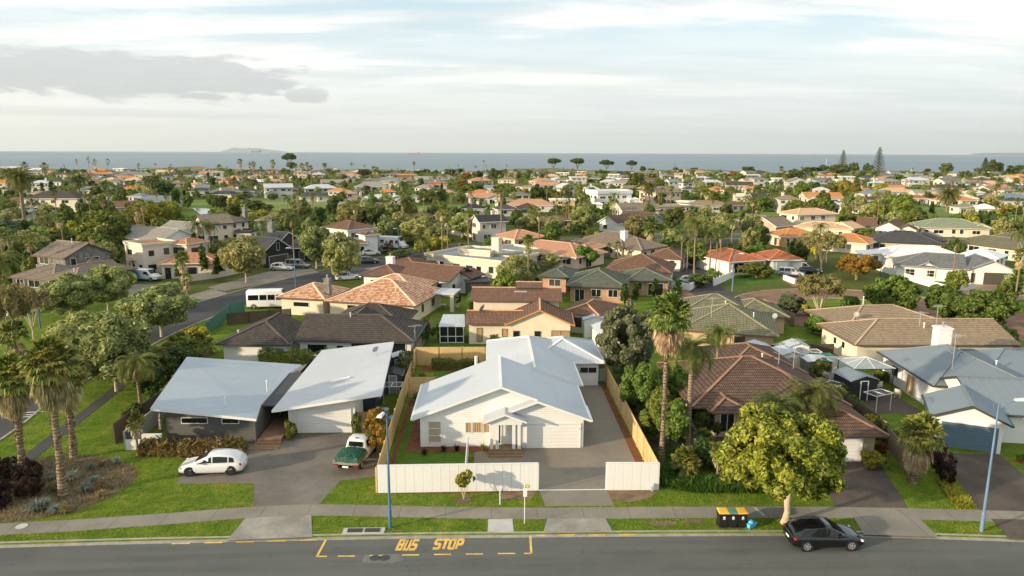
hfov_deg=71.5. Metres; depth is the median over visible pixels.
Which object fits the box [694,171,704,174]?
house
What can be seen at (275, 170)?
house
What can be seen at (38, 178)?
evergreen tree
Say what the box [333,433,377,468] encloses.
pickup truck
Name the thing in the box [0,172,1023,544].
ground
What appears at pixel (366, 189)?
evergreen tree
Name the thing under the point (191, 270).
window
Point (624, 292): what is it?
cypress
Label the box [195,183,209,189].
house
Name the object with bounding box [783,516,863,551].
hatchback car
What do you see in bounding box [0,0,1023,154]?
sky
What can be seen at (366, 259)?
sedan car
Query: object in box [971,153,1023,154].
headland hills
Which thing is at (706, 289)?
lane
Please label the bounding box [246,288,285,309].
minibus
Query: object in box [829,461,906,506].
driveway
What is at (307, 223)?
feathery tree
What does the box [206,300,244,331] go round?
metal fence
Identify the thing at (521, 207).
house
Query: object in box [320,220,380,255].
white villa
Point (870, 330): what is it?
tan house
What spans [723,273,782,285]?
front lawn
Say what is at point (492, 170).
evergreen tree
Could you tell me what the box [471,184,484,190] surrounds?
evergreen tree
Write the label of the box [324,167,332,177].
date palm
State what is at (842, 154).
norfolk pine
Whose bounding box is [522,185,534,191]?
house
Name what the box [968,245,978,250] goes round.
window
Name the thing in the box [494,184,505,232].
fan palm
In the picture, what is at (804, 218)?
two storey cream house
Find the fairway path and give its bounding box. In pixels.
[240,202,326,203]
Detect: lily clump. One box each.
[659,471,675,484]
[663,465,678,476]
[668,477,687,488]
[682,473,700,486]
[689,468,707,478]
[698,474,716,486]
[712,477,728,486]
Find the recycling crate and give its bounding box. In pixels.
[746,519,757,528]
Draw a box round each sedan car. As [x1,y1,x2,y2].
[360,256,378,263]
[679,275,690,282]
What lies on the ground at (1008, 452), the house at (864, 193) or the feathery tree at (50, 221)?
the house at (864, 193)
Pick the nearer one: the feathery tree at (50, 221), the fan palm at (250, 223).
the feathery tree at (50, 221)
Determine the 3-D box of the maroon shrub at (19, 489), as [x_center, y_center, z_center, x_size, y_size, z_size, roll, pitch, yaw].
[-31.854,13.076,46.907,1.735,1.465,1.695,-1,11,-8]
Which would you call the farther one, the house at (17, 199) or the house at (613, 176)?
the house at (613, 176)
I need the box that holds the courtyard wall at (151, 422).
[123,411,164,449]
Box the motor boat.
[293,355,316,372]
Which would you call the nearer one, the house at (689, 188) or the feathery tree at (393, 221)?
the feathery tree at (393, 221)
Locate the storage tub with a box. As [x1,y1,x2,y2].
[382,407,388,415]
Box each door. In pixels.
[269,253,287,267]
[297,408,351,432]
[388,375,396,393]
[501,425,511,443]
[526,423,580,447]
[776,262,801,272]
[788,357,795,363]
[842,438,863,461]
[859,381,868,400]
[941,420,1000,453]
[982,272,1012,284]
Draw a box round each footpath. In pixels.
[0,325,223,482]
[0,504,1023,534]
[24,233,741,354]
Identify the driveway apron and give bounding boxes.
[227,515,311,539]
[544,518,612,531]
[853,516,937,536]
[992,519,1023,538]
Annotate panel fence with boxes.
[377,462,538,492]
[605,462,659,489]
[826,356,861,368]
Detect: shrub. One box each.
[0,455,28,478]
[0,481,12,508]
[10,459,42,483]
[12,475,44,496]
[120,401,144,423]
[284,419,297,439]
[351,413,361,433]
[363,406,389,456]
[382,241,395,253]
[419,329,425,344]
[430,324,439,336]
[462,231,467,239]
[490,334,498,338]
[688,436,714,465]
[691,409,723,434]
[809,357,830,381]
[822,366,836,383]
[835,383,851,393]
[839,392,858,399]
[849,400,865,412]
[860,450,888,468]
[864,413,879,426]
[873,370,889,380]
[873,420,889,438]
[874,442,888,453]
[881,426,898,444]
[930,443,957,475]
[938,460,956,482]
[1006,289,1018,305]
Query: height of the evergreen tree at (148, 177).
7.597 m
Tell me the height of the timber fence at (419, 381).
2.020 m
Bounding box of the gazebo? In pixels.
[837,357,895,390]
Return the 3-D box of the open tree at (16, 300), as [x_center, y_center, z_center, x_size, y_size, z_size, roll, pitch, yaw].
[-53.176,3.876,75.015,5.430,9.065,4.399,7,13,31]
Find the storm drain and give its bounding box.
[342,527,384,533]
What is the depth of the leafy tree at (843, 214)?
219.22 m
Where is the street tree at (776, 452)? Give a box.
[714,401,847,523]
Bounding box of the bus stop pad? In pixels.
[488,519,513,531]
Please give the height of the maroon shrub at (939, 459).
2.529 m
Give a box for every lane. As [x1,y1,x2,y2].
[672,239,741,298]
[955,317,1023,340]
[957,311,1023,322]
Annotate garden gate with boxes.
[598,368,604,381]
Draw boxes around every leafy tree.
[3,189,14,197]
[4,263,16,275]
[5,199,19,207]
[14,192,27,196]
[19,256,37,271]
[38,207,50,214]
[57,203,73,220]
[60,226,72,237]
[75,232,96,242]
[88,186,101,195]
[90,194,114,209]
[94,234,122,248]
[100,239,124,262]
[104,205,118,219]
[111,189,126,200]
[126,188,138,195]
[175,337,207,357]
[180,194,192,207]
[184,180,191,190]
[192,190,200,198]
[205,194,216,206]
[208,244,222,254]
[236,193,252,199]
[240,199,264,210]
[251,179,257,185]
[260,204,273,210]
[288,200,307,211]
[298,181,304,186]
[313,220,322,226]
[335,191,346,201]
[340,180,347,188]
[368,192,376,202]
[387,249,411,256]
[417,178,423,185]
[420,317,430,339]
[455,193,465,204]
[457,184,472,192]
[465,292,472,309]
[490,269,518,286]
[496,197,506,205]
[508,186,515,191]
[512,208,522,216]
[540,186,558,198]
[543,223,562,240]
[563,206,571,214]
[574,245,599,266]
[580,194,590,203]
[580,229,592,237]
[596,208,605,223]
[619,360,634,374]
[635,188,642,197]
[638,385,686,440]
[644,203,655,212]
[654,193,665,202]
[654,238,671,247]
[655,397,691,446]
[658,179,664,185]
[671,206,684,215]
[682,189,689,197]
[684,208,701,217]
[684,243,708,266]
[710,192,722,201]
[717,173,728,179]
[724,187,736,197]
[733,173,745,179]
[736,261,775,277]
[743,247,754,253]
[752,185,761,193]
[752,242,765,249]
[754,248,764,251]
[785,239,810,260]
[794,181,812,194]
[803,315,826,335]
[817,196,835,211]
[825,184,837,191]
[839,207,847,221]
[840,295,860,305]
[853,177,859,183]
[855,228,878,235]
[859,171,872,175]
[886,175,906,180]
[899,209,918,222]
[914,184,921,188]
[924,284,958,317]
[927,214,938,219]
[944,269,969,290]
[949,213,963,218]
[979,188,989,193]
[1001,325,1019,340]
[1013,177,1019,183]
[1015,454,1023,460]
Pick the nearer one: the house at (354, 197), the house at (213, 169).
the house at (354, 197)
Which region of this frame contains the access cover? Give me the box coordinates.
[15,523,27,528]
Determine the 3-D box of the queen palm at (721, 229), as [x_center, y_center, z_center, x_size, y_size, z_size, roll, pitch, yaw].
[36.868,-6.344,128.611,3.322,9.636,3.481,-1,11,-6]
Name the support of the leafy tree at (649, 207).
on the ground at (1008, 452)
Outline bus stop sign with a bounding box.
[523,483,529,523]
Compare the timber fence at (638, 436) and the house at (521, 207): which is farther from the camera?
the house at (521, 207)
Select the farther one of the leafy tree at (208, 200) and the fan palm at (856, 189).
the leafy tree at (208, 200)
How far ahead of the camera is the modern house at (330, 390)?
58.63 m
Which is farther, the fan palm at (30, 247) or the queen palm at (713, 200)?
the queen palm at (713, 200)
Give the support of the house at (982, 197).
on the ground at (1008, 452)
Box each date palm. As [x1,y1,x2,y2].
[0,167,37,219]
[0,168,12,187]
[68,173,88,192]
[97,178,112,192]
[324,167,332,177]
[394,194,417,219]
[396,179,410,193]
[488,172,497,184]
[640,180,658,201]
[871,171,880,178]
[935,186,962,212]
[995,175,1005,188]
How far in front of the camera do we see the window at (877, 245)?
165.12 m
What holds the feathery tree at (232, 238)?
on the ground at (1008, 452)
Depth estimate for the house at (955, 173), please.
731.77 m
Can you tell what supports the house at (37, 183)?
on the ground at (1008, 452)
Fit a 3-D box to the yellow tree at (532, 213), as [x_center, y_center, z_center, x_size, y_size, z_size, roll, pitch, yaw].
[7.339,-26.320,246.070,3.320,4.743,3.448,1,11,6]
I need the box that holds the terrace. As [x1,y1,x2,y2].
[826,381,921,413]
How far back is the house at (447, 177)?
579.99 m
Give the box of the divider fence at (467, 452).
[465,434,468,462]
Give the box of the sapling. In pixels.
[455,469,475,498]
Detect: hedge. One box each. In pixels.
[257,346,327,365]
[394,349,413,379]
[431,356,478,370]
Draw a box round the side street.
[0,235,966,437]
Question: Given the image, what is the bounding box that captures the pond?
[193,208,209,213]
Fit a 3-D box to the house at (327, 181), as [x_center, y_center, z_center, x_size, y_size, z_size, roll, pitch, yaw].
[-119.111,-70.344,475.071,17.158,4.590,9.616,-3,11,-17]
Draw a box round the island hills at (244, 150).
[220,148,285,151]
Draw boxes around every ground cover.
[0,453,135,521]
[643,442,764,493]
[939,480,974,507]
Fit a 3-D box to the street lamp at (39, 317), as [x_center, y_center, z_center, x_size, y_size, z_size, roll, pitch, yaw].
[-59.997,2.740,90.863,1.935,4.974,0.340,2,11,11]
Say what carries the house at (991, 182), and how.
on the ground at (1008, 452)
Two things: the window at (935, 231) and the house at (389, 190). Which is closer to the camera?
the window at (935, 231)
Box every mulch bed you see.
[378,491,538,493]
[389,400,415,464]
[406,445,487,451]
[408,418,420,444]
[420,366,458,371]
[458,497,471,502]
[600,383,649,481]
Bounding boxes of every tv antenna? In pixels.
[772,342,789,363]
[787,338,804,368]
[947,333,964,367]
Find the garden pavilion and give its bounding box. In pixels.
[463,277,490,295]
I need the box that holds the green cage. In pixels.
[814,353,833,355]
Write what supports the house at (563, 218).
on the ground at (1008, 452)
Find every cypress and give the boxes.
[38,182,44,190]
[47,180,54,190]
[174,256,181,283]
[198,243,209,270]
[211,254,225,279]
[361,210,365,222]
[454,292,460,302]
[546,192,551,200]
[619,281,628,301]
[630,282,639,304]
[650,278,660,296]
[671,277,682,297]
[739,211,745,230]
[787,241,795,254]
[929,203,934,213]
[977,209,983,222]
[1009,268,1023,294]
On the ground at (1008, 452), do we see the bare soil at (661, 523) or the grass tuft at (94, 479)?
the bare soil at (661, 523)
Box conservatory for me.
[438,314,464,342]
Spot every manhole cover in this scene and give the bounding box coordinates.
[370,555,379,560]
[379,555,389,560]
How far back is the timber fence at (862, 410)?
60.37 m
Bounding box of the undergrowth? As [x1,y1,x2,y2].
[0,169,1023,247]
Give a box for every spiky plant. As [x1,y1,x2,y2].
[409,390,418,400]
[416,371,427,377]
[419,449,427,454]
[439,445,447,451]
[478,444,487,449]
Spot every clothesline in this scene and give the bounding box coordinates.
[383,382,402,401]
[797,349,822,354]
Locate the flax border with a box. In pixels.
[134,433,248,457]
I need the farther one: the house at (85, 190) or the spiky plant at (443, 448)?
the house at (85, 190)
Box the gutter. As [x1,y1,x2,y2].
[0,533,1023,547]
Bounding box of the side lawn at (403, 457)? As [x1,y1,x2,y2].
[395,408,465,488]
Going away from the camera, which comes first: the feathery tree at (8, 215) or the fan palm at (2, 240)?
the fan palm at (2, 240)
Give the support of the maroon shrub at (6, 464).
on the bark bed at (83, 469)
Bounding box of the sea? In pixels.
[0,151,1023,172]
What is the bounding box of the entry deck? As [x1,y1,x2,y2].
[247,414,288,449]
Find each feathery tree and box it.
[0,209,12,219]
[7,207,21,220]
[12,229,49,251]
[34,240,52,245]
[36,272,95,314]
[37,202,54,211]
[38,210,54,228]
[45,310,97,342]
[63,310,154,391]
[82,264,136,310]
[97,241,119,261]
[114,282,194,336]
[133,183,143,192]
[141,187,154,194]
[217,235,266,282]
[222,236,236,244]
[263,178,270,183]
[270,208,297,225]
[289,199,312,215]
[297,186,304,193]
[297,225,333,268]
[301,217,316,229]
[313,186,320,191]
[321,231,361,275]
[335,202,363,221]
[358,198,371,222]
[370,203,383,209]
[373,187,380,193]
[373,214,396,235]
[379,191,392,203]
[380,218,397,228]
[383,199,400,219]
[392,211,411,228]
[399,218,434,241]
[411,208,433,222]
[423,222,451,239]
[435,209,455,222]
[449,212,467,237]
[463,214,477,232]
[495,258,534,280]
[500,254,529,267]
[509,192,516,199]
[515,213,544,231]
[529,258,539,278]
[540,253,560,267]
[543,216,566,228]
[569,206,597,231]
[572,204,582,210]
[582,201,593,209]
[623,215,652,239]
[660,227,684,247]
[684,211,697,222]
[685,214,714,242]
[698,204,712,213]
[706,212,737,244]
[738,226,759,247]
[741,214,763,231]
[770,183,779,193]
[785,185,792,192]
[840,199,854,213]
[853,196,867,204]
[857,203,875,216]
[870,189,878,196]
[881,189,890,196]
[885,206,902,220]
[916,211,922,220]
[963,206,977,217]
[966,188,977,196]
[991,216,1016,233]
[1002,268,1023,284]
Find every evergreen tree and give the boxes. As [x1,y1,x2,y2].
[0,201,9,211]
[0,215,23,234]
[0,248,22,263]
[16,220,31,233]
[19,242,35,256]
[22,240,49,259]
[27,176,44,181]
[41,231,75,243]
[62,209,74,223]
[72,215,80,224]
[73,209,131,244]
[75,198,91,217]
[86,180,94,185]
[91,204,98,212]
[108,187,127,194]
[122,201,137,210]
[130,364,165,398]
[140,345,196,378]
[143,176,159,185]
[145,182,174,194]
[150,217,167,226]
[170,189,180,203]
[207,177,215,184]
[211,195,227,208]
[223,203,241,216]
[266,194,277,199]
[276,222,291,232]
[286,162,294,169]
[301,215,316,221]
[312,207,326,222]
[325,195,338,215]
[356,169,371,175]
[361,186,370,194]
[364,207,385,225]
[404,204,417,214]
[415,188,438,201]
[426,207,438,216]
[436,189,445,200]
[439,202,449,209]
[444,169,456,176]
[451,208,463,214]
[464,207,478,214]
[471,170,483,177]
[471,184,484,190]
[482,236,490,245]
[488,168,502,178]
[510,213,520,226]
[530,184,543,197]
[595,299,653,379]
[607,198,618,206]
[619,361,662,412]
[627,310,653,367]
[628,172,644,187]
[628,187,636,196]
[650,173,659,177]
[657,363,687,400]
[664,209,682,227]
[687,195,695,199]
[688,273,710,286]
[696,212,710,217]
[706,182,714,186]
[711,242,745,252]
[719,203,733,213]
[742,166,754,170]
[750,196,774,211]
[754,225,770,246]
[775,173,782,177]
[777,291,806,312]
[781,199,810,210]
[786,172,801,177]
[788,168,804,174]
[802,167,821,172]
[805,198,817,207]
[812,182,820,187]
[816,193,830,200]
[818,164,831,171]
[828,164,850,173]
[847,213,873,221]
[848,162,859,170]
[862,274,924,310]
[863,163,873,170]
[922,191,933,197]
[938,163,953,171]
[945,243,967,253]
[950,289,1020,324]
[957,183,967,187]
[976,210,996,224]
[985,159,1004,171]
[990,214,1008,226]
[996,281,1013,293]
[1006,165,1021,173]
[1011,207,1022,215]
[1011,224,1021,231]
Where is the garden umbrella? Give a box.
[158,412,162,432]
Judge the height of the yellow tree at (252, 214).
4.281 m
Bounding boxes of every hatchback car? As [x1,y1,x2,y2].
[178,448,247,476]
[269,262,293,270]
[335,271,360,280]
[361,248,380,255]
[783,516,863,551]
[798,266,822,273]
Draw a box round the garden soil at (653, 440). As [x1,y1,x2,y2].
[615,380,763,492]
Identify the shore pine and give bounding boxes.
[281,153,296,168]
[547,158,560,167]
[570,158,583,169]
[599,160,613,169]
[626,160,636,171]
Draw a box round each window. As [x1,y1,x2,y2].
[16,279,23,283]
[28,280,39,287]
[39,257,48,263]
[70,258,76,265]
[148,264,156,269]
[164,248,168,254]
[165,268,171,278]
[173,247,183,253]
[181,417,207,423]
[187,267,196,274]
[191,247,198,251]
[208,235,218,243]
[221,418,238,423]
[248,295,257,299]
[259,295,266,299]
[267,295,274,299]
[293,301,308,306]
[299,251,304,259]
[307,344,326,353]
[351,232,357,237]
[351,343,372,346]
[392,343,405,352]
[428,421,441,442]
[465,422,471,432]
[473,422,481,432]
[477,328,482,341]
[483,423,489,432]
[499,425,500,443]
[502,329,507,336]
[513,331,519,336]
[534,331,540,336]
[549,279,560,286]
[551,330,569,336]
[561,257,570,264]
[570,317,581,326]
[574,289,584,301]
[580,367,596,372]
[591,289,600,296]
[608,289,617,297]
[648,283,663,295]
[720,414,734,432]
[732,263,743,272]
[734,336,744,342]
[833,336,836,344]
[842,244,851,248]
[874,243,885,247]
[891,364,898,378]
[905,269,914,274]
[905,372,915,397]
[926,270,934,276]
[933,230,943,233]
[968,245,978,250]
[970,273,975,282]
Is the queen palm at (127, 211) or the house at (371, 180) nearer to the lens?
the queen palm at (127, 211)
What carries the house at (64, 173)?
on the ground at (1008, 452)
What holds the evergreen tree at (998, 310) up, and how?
on the ground at (1008, 452)
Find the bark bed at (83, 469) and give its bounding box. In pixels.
[0,456,136,521]
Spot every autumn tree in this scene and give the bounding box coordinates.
[455,180,467,186]
[461,172,471,177]
[728,171,738,175]
[836,254,882,279]
[849,182,861,193]
[999,208,1006,213]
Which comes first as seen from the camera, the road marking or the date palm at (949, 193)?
the road marking
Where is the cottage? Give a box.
[891,252,1013,284]
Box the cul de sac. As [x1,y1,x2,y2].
[738,289,938,325]
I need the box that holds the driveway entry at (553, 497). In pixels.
[539,488,614,505]
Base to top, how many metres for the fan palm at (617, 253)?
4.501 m
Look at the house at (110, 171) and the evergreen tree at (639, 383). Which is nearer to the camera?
the evergreen tree at (639, 383)
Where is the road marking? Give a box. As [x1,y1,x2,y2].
[172,534,635,556]
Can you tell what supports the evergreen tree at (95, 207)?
on the ground at (1008, 452)
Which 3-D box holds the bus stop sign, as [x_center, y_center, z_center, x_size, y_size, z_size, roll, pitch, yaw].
[0.874,13.171,43.423,0.400,2.686,0.088,0,11,-2]
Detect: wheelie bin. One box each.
[716,507,729,526]
[726,507,738,527]
[735,507,748,527]
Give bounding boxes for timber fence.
[112,355,206,443]
[226,308,291,324]
[355,411,384,431]
[375,349,415,492]
[408,377,434,397]
[413,317,431,352]
[415,347,485,364]
[596,344,659,476]
[763,298,795,326]
[771,344,833,353]
[777,239,786,247]
[803,369,880,417]
[879,417,909,476]
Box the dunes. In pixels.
[1,167,1023,174]
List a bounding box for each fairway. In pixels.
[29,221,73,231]
[182,211,198,218]
[184,198,338,214]
[398,204,602,210]
[759,211,838,221]
[918,206,1023,220]
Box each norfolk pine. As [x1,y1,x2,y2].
[838,150,846,164]
[871,147,885,173]
[980,158,988,170]
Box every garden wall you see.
[181,269,242,281]
[446,230,471,236]
[671,281,696,290]
[713,269,734,285]
[876,266,974,290]
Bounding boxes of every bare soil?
[497,492,536,499]
[607,490,657,501]
[645,520,675,526]
[680,519,703,523]
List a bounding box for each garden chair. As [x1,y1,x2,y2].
[877,381,882,389]
[894,388,901,397]
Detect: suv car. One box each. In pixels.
[285,258,310,268]
[778,266,804,276]
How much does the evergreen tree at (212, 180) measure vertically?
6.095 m
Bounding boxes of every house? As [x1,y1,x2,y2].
[0,180,11,187]
[2,187,27,193]
[2,209,37,220]
[6,197,20,208]
[8,238,137,290]
[19,191,95,211]
[27,190,43,194]
[29,170,40,174]
[31,177,54,191]
[52,177,65,185]
[55,171,70,177]
[77,186,115,194]
[82,172,96,176]
[87,167,108,172]
[93,172,111,176]
[99,177,122,181]
[100,170,116,172]
[100,175,116,179]
[110,179,123,184]
[112,168,128,170]
[112,171,126,174]
[112,200,139,210]
[113,173,134,176]
[114,220,203,248]
[117,176,134,179]
[123,177,141,182]
[123,185,145,189]
[127,173,144,177]
[127,193,147,200]
[136,169,146,172]
[136,195,182,206]
[141,172,152,176]
[150,342,393,442]
[155,170,176,173]
[161,175,173,179]
[170,172,195,177]
[172,181,184,186]
[188,179,202,188]
[190,188,209,195]
[194,173,206,178]
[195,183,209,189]
[197,171,211,175]
[203,175,221,182]
[205,168,217,171]
[207,187,238,199]
[209,187,243,192]
[210,172,223,176]
[215,302,427,361]
[218,179,231,184]
[226,175,240,181]
[236,173,251,178]
[239,220,321,267]
[243,185,261,195]
[248,170,266,174]
[254,214,272,228]
[263,183,293,198]
[264,169,279,172]
[264,179,283,183]
[266,173,286,178]
[275,273,440,319]
[293,170,307,177]
[293,186,303,193]
[299,192,329,201]
[304,184,336,192]
[312,172,325,177]
[320,179,346,185]
[328,188,347,195]
[336,171,350,175]
[338,197,348,204]
[345,173,360,177]
[345,190,356,196]
[349,191,366,203]
[354,182,388,189]
[354,187,368,194]
[359,253,485,296]
[363,178,385,182]
[364,194,381,203]
[379,177,400,179]
[380,174,396,176]
[380,180,404,185]
[381,186,396,195]
[391,193,400,204]
[396,175,417,178]
[402,178,417,183]
[408,194,427,201]
[409,211,433,217]
[410,176,434,179]
[410,335,604,457]
[413,185,434,191]
[418,179,445,184]
[424,235,539,278]
[426,180,447,188]
[435,190,457,196]
[437,174,453,179]
[458,201,486,214]
[465,189,491,196]
[465,281,617,343]
[467,177,491,183]
[467,190,499,203]
[472,210,508,241]
[484,185,497,191]
[492,229,607,268]
[493,204,518,215]
[495,197,514,205]
[498,177,518,182]
[507,199,554,211]
[509,191,529,199]
[512,184,522,190]
[515,203,538,214]
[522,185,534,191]
[529,178,553,184]
[533,182,557,188]
[536,170,550,173]
[537,266,673,303]
[541,215,570,228]
[548,174,559,177]
[548,198,575,205]
[555,178,568,182]
[556,172,570,174]
[556,183,575,195]
[566,176,586,184]
[570,228,668,258]
[575,171,585,175]
[582,184,599,190]
[584,189,639,208]
[589,176,600,181]
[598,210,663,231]
[600,179,613,185]
[606,174,619,178]
[606,247,686,283]
[609,180,627,186]
[611,202,660,214]
[619,185,634,187]
[631,171,650,174]
[638,186,690,213]
[644,178,655,182]
[656,342,889,461]
[664,177,680,189]
[674,170,683,178]
[676,200,695,203]
[678,179,695,189]
[681,186,693,192]
[682,293,790,345]
[685,200,727,212]
[691,175,709,180]
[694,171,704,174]
[696,247,804,274]
[703,180,723,185]
[708,186,721,193]
[724,181,753,189]
[726,201,744,211]
[731,193,751,201]
[735,214,794,230]
[739,171,754,174]
[741,186,762,192]
[746,174,758,177]
[749,175,767,186]
[750,193,772,200]
[765,228,876,253]
[769,178,784,185]
[774,192,800,211]
[777,208,864,234]
[784,177,807,189]
[798,192,843,202]
[804,296,1021,361]
[807,178,832,183]
[812,187,828,191]
[817,174,834,182]
[829,202,851,213]
[834,176,854,182]
[854,190,896,197]
[855,245,1009,267]
[856,217,918,232]
[858,175,871,180]
[864,193,876,202]
[865,230,948,248]
[867,179,881,186]
[870,176,888,180]
[875,178,900,183]
[876,322,1023,453]
[878,187,908,195]
[879,174,893,176]
[885,185,904,187]
[887,171,900,174]
[897,172,913,175]
[901,177,929,187]
[907,189,942,194]
[908,218,991,236]
[913,195,929,203]
[914,173,932,176]
[918,175,933,180]
[919,191,940,198]
[927,195,977,206]
[930,182,965,190]
[933,178,961,185]
[947,199,973,213]
[947,231,1023,260]
[948,172,959,175]
[961,195,979,203]
[962,178,991,181]
[962,190,984,195]
[964,181,988,187]
[971,204,999,211]
[975,186,1001,192]
[978,193,992,201]
[983,181,996,183]
[983,184,1009,187]
[987,193,1023,202]
[994,187,1017,193]
[1000,197,1023,206]
[1002,183,1023,188]
[1004,178,1023,183]
[1012,174,1023,177]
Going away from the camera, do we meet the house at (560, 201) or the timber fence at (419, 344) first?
the timber fence at (419, 344)
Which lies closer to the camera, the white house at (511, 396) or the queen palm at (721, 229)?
the white house at (511, 396)
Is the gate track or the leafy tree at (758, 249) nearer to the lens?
the gate track
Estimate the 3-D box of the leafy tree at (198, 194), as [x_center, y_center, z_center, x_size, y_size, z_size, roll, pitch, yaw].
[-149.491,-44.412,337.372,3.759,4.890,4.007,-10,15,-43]
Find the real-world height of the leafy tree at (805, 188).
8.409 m
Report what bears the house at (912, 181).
on the ground at (1008, 452)
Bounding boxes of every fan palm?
[0,226,8,280]
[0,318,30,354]
[0,349,34,476]
[2,230,15,261]
[15,332,83,497]
[19,161,27,171]
[22,234,35,254]
[39,161,48,176]
[49,189,58,228]
[52,213,64,239]
[54,356,90,459]
[84,228,98,244]
[85,194,91,211]
[99,197,105,209]
[104,190,110,212]
[125,411,146,455]
[131,209,138,224]
[134,204,140,224]
[137,199,146,224]
[160,341,172,347]
[163,193,169,200]
[166,335,178,345]
[173,251,189,290]
[175,331,189,342]
[177,175,182,192]
[179,272,192,292]
[189,331,206,342]
[202,334,216,354]
[237,159,241,184]
[248,215,255,227]
[251,161,255,173]
[258,166,262,186]
[269,159,275,178]
[280,169,285,182]
[295,189,300,215]
[309,166,312,184]
[309,193,314,208]
[350,200,358,221]
[401,200,405,213]
[437,206,446,249]
[443,213,451,248]
[464,209,473,245]
[468,188,474,207]
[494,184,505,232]
[512,169,517,183]
[522,234,534,268]
[535,208,543,239]
[554,192,558,214]
[575,186,582,198]
[605,242,612,256]
[612,240,624,258]
[640,195,645,211]
[642,215,659,240]
[645,289,693,464]
[668,189,672,222]
[671,443,702,478]
[693,427,714,443]
[698,185,705,199]
[703,188,709,199]
[705,268,717,284]
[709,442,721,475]
[728,213,738,241]
[745,192,750,209]
[750,198,755,213]
[754,203,759,213]
[853,188,859,210]
[876,192,881,217]
[896,410,947,485]
[993,183,1000,199]
[997,196,1004,208]
[1011,247,1023,300]
[1014,197,1020,223]
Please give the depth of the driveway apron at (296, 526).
42.99 m
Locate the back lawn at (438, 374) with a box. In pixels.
[433,371,455,378]
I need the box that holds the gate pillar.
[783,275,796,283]
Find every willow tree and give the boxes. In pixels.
[122,199,170,225]
[158,200,189,220]
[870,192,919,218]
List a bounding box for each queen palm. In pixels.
[0,225,21,246]
[0,250,24,318]
[1,235,13,251]
[25,198,39,224]
[33,216,51,232]
[112,352,160,403]
[120,208,134,218]
[142,178,157,194]
[146,345,167,365]
[184,219,210,237]
[199,220,219,253]
[210,238,229,250]
[228,177,238,187]
[243,177,255,192]
[252,219,267,235]
[264,216,281,228]
[278,211,302,257]
[282,195,292,207]
[413,234,431,258]
[448,192,457,209]
[525,205,535,214]
[561,202,571,209]
[564,194,573,218]
[573,193,586,203]
[609,192,619,209]
[668,333,722,445]
[674,228,690,271]
[681,216,714,273]
[681,236,696,272]
[698,229,722,281]
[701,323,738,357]
[708,196,719,213]
[709,226,726,277]
[710,222,733,272]
[728,185,739,200]
[748,390,807,413]
[785,377,846,419]
[811,222,830,261]
[819,231,837,264]
[878,199,889,223]
[944,236,970,269]
[993,202,1002,212]
[1007,182,1015,192]
[1009,228,1023,272]
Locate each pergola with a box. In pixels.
[433,288,460,311]
[864,388,893,412]
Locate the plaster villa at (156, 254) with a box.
[122,237,223,278]
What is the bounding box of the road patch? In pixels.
[362,554,404,562]
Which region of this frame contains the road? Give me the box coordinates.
[0,536,1023,575]
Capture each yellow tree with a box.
[65,220,76,229]
[181,326,210,345]
[227,197,240,204]
[248,212,256,222]
[256,210,269,217]
[414,235,450,251]
[529,205,536,215]
[798,304,811,314]
[810,245,818,254]
[838,181,851,191]
[873,183,888,189]
[967,216,980,222]
[983,196,997,201]
[1001,205,1015,212]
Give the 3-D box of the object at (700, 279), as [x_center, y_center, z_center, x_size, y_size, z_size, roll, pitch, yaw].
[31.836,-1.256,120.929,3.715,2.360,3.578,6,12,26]
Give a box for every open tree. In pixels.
[0,283,33,339]
[21,285,51,339]
[795,273,846,308]
[801,230,846,269]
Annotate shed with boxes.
[385,365,404,393]
[392,350,408,365]
[581,313,603,337]
[591,321,619,358]
[747,339,771,347]
[772,345,803,366]
[781,338,810,354]
[800,354,833,377]
[832,366,878,400]
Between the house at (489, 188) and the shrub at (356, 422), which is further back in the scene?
the house at (489, 188)
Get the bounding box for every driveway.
[128,284,194,300]
[176,433,379,506]
[189,289,226,300]
[209,268,317,290]
[474,382,634,488]
[681,289,694,297]
[779,273,808,286]
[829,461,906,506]
[943,453,1023,510]
[962,284,1023,300]
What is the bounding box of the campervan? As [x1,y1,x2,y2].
[378,235,408,248]
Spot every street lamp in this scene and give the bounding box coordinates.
[37,290,46,327]
[286,247,295,287]
[376,412,391,528]
[732,253,742,290]
[979,398,1023,532]
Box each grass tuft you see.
[20,496,43,512]
[36,496,53,508]
[42,470,55,480]
[44,480,56,491]
[47,504,60,513]
[56,503,73,513]
[65,467,83,480]
[75,481,93,491]
[84,462,96,469]
[85,475,100,482]
[89,477,108,490]
[93,488,106,496]
[95,458,107,465]
[110,456,120,463]
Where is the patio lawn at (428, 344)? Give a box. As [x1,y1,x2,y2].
[424,341,487,347]
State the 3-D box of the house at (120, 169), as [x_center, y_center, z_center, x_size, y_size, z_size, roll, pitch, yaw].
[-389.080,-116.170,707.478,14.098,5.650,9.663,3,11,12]
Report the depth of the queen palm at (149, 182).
321.94 m
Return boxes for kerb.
[0,235,742,440]
[0,530,1006,542]
[734,288,925,326]
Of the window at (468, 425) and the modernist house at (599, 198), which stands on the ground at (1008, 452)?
the modernist house at (599, 198)
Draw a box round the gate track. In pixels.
[558,489,604,489]
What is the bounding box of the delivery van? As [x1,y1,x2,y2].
[133,267,162,281]
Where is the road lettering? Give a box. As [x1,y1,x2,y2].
[395,538,464,550]
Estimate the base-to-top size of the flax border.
1.887 m
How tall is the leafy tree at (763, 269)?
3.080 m

